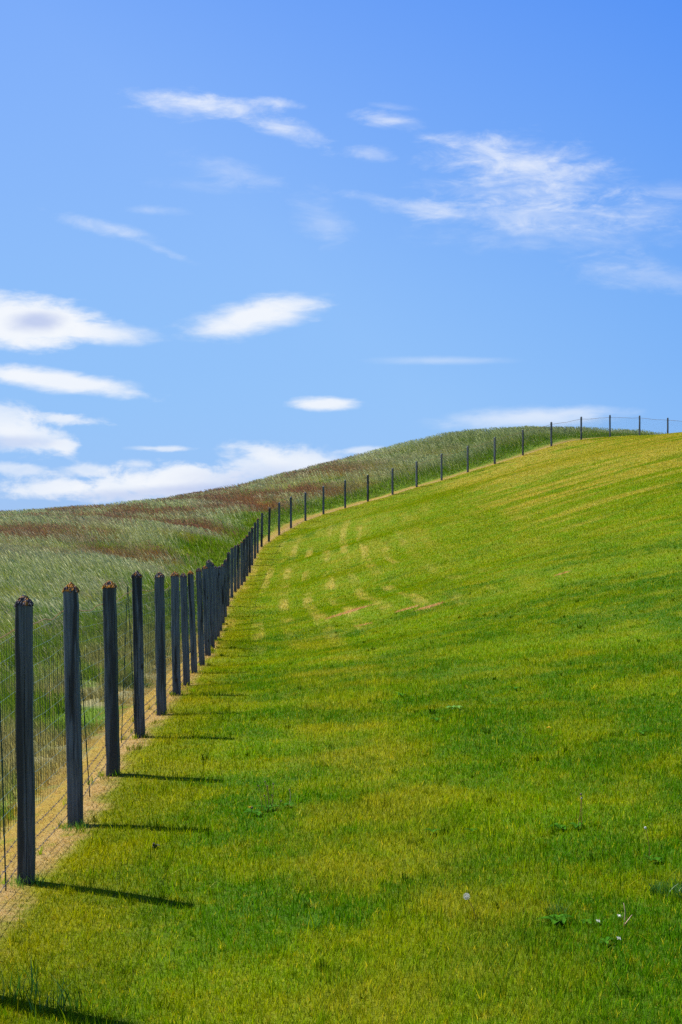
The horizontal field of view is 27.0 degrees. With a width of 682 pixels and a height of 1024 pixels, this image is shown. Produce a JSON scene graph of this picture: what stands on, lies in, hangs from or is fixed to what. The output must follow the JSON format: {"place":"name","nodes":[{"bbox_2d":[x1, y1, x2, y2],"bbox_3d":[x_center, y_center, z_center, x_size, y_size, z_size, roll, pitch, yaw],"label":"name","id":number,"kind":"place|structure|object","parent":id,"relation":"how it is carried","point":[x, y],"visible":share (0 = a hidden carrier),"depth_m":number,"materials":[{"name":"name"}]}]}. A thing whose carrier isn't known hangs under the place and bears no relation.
{"place":"outdoors","nodes":[
{"label":"outdoors","id":0,"kind":"place"},
{"bbox_2d":[0,434,681,1023],"bbox_3d":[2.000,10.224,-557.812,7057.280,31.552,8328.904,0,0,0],"label":"ground","id":1,"kind":"structure","parent":0,"point":[284,528],"depth_m":9.48,"materials":[{"name":"green plant"}]},
{"bbox_2d":[0,950,40,1002],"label":"grass tuft","id":2,"kind":"object","parent":1,"relation":"on","point":[31,987],"visible":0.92,"depth_m":5.34,"materials":[{"name":"green plant"}]},
{"bbox_2d":[9,871,43,888],"bbox_3d":[-1.542,1.792,6.944,0.179,0.074,0.218,0,0,0],"label":"grass tuft","id":3,"kind":"object","parent":1,"relation":"on","point":[22,883],"visible":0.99,"depth_m":6.93,"materials":[{"name":"green plant"}]},
{"bbox_2d":[19,971,81,1016],"bbox_3d":[-1.059,1.748,5.179,0.297,0.160,0.193,0,0,43],"label":"grass tuft","id":4,"kind":"object","parent":1,"relation":"on","point":[61,995],"visible":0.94,"depth_m":5.18,"materials":[{"name":"green plant"}]},
{"bbox_2d":[61,817,88,830],"bbox_3d":[-1.582,1.867,8.497,0.174,0.077,0.178,0,0,45],"label":"grass tuft","id":5,"kind":"object","parent":1,"relation":"on","point":[67,828],"visible":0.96,"depth_m":8.50,"materials":[{"name":"green plant"}]},
{"bbox_2d":[0,544,261,962],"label":"dry grass","id":6,"kind":"structure","parent":1,"relation":"on","point":[94,751],"depth_m":9.78,"materials":[{"name":"beige plant"}]},
{"bbox_2d":[243,807,262,815],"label":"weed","id":7,"kind":"object","parent":1,"relation":"on","point":[255,811],"visible":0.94,"depth_m":8.57,"materials":[{"name":"green plant"}]},
{"bbox_2d":[253,781,282,810],"bbox_3d":[-0.447,1.749,8.716,0.168,0.192,0.114,0,0,-21],"label":"dandelion","id":8,"kind":"object","parent":1,"relation":"on","point":[271,806],"visible":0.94,"depth_m":8.73,"materials":[{"name":"green plant"}]},
{"bbox_2d":[301,913,322,929],"bbox_3d":[-0.129,1.768,6.133,0.110,0.075,0.148,0,0,0],"label":"grass tuft","id":9,"kind":"object","parent":1,"relation":"on","point":[307,920],"visible":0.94,"depth_m":6.16,"materials":[{"name":"green plant"}]},
{"bbox_2d":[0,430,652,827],"bbox_3d":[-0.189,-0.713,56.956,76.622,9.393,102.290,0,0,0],"label":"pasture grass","id":10,"kind":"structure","parent":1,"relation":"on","point":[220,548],"depth_m":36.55,"materials":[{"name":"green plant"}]},
{"bbox_2d":[0,425,665,746],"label":"seeding grass","id":11,"kind":"structure","parent":1,"relation":"on","point":[55,518],"depth_m":58.55,"materials":[{"name":"green plant"}]},
{"bbox_2d":[0,415,678,893],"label":"wire fence","id":12,"kind":"object","parent":1,"relation":"on","point":[222,583],"visible":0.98,"depth_m":10.26,"materials":[{"name":"grey wood"}]},
{"bbox_2d":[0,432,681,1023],"bbox_3d":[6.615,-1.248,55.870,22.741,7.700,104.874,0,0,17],"label":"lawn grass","id":13,"kind":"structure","parent":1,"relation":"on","point":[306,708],"depth_m":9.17,"materials":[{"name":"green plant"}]},
{"bbox_2d":[463,893,475,916],"bbox_3d":[0.562,1.726,6.200,0.060,0.130,0.030,0,0,0],"label":"dandelion","id":14,"kind":"object","parent":1,"relation":"on","point":[466,896],"visible":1,"depth_m":6.20,"materials":[{"name":"white plant"}]},
{"bbox_2d":[538,914,573,923],"bbox_3d":[0.927,1.747,6.112,0.141,0.027,0.122,0,0,-42],"label":"broadleaf weed","id":15,"kind":"object","parent":1,"relation":"on","point":[563,920],"visible":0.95,"depth_m":6.12,"materials":[{"name":"green plant"}]},
{"bbox_2d":[545,903,570,914],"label":"grass tuft","id":16,"kind":"object","parent":1,"relation":"on","point":[558,911],"visible":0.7,"depth_m":6.25,"materials":[{"name":"green plant"}]},
{"bbox_2d":[548,823,569,828],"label":"broadleaf weed","id":17,"kind":"object","parent":1,"relation":"on","point":[562,826],"visible":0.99,"depth_m":7.91,"materials":[{"name":"green plant"}]},
{"bbox_2d":[567,793,583,827],"bbox_3d":[1.321,1.668,7.900,0.094,0.214,0.100,0,0,-14],"label":"dandelion","id":18,"kind":"object","parent":1,"relation":"on","point":[578,824],"visible":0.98,"depth_m":7.90,"materials":[{"name":"green plant"}]},
{"bbox_2d":[581,919,592,923],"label":"broadleaf weed","id":19,"kind":"object","parent":1,"relation":"on","point":[583,920],"visible":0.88,"depth_m":6.09,"materials":[{"name":"green plant"}]},
{"bbox_2d":[600,936,615,945],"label":"broadleaf weed","id":20,"kind":"object","parent":1,"relation":"on","point":[606,939],"visible":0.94,"depth_m":5.81,"materials":[{"name":"green plant"}]},
{"bbox_2d":[623,903,631,926],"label":"dry stalk","id":21,"kind":"object","parent":1,"relation":"on","point":[624,924],"visible":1,"depth_m":6.02,"materials":[{"name":"beige plant"}]},
{"bbox_2d":[644,826,652,857],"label":"dandelion","id":22,"kind":"object","parent":1,"relation":"on","point":[645,827],"visible":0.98,"depth_m":7.14,"materials":[{"name":"green plant"}]},
{"bbox_2d":[650,857,664,860],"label":"broadleaf weed","id":23,"kind":"object","parent":1,"relation":"on","point":[656,858],"visible":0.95,"depth_m":7.07,"materials":[{"name":"green plant"}]},
{"bbox_2d":[642,875,681,899],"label":"grass tuft","id":24,"kind":"object","parent":1,"relation":"on","point":[666,890],"visible":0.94,"depth_m":6.50,"materials":[{"name":"green plant"}]},
{"bbox_2d":[0,0,681,511],"label":"sky","id":25,"kind":"structure","parent":0,"point":[241,241],"materials":[{"name":"blue"}]}
]}

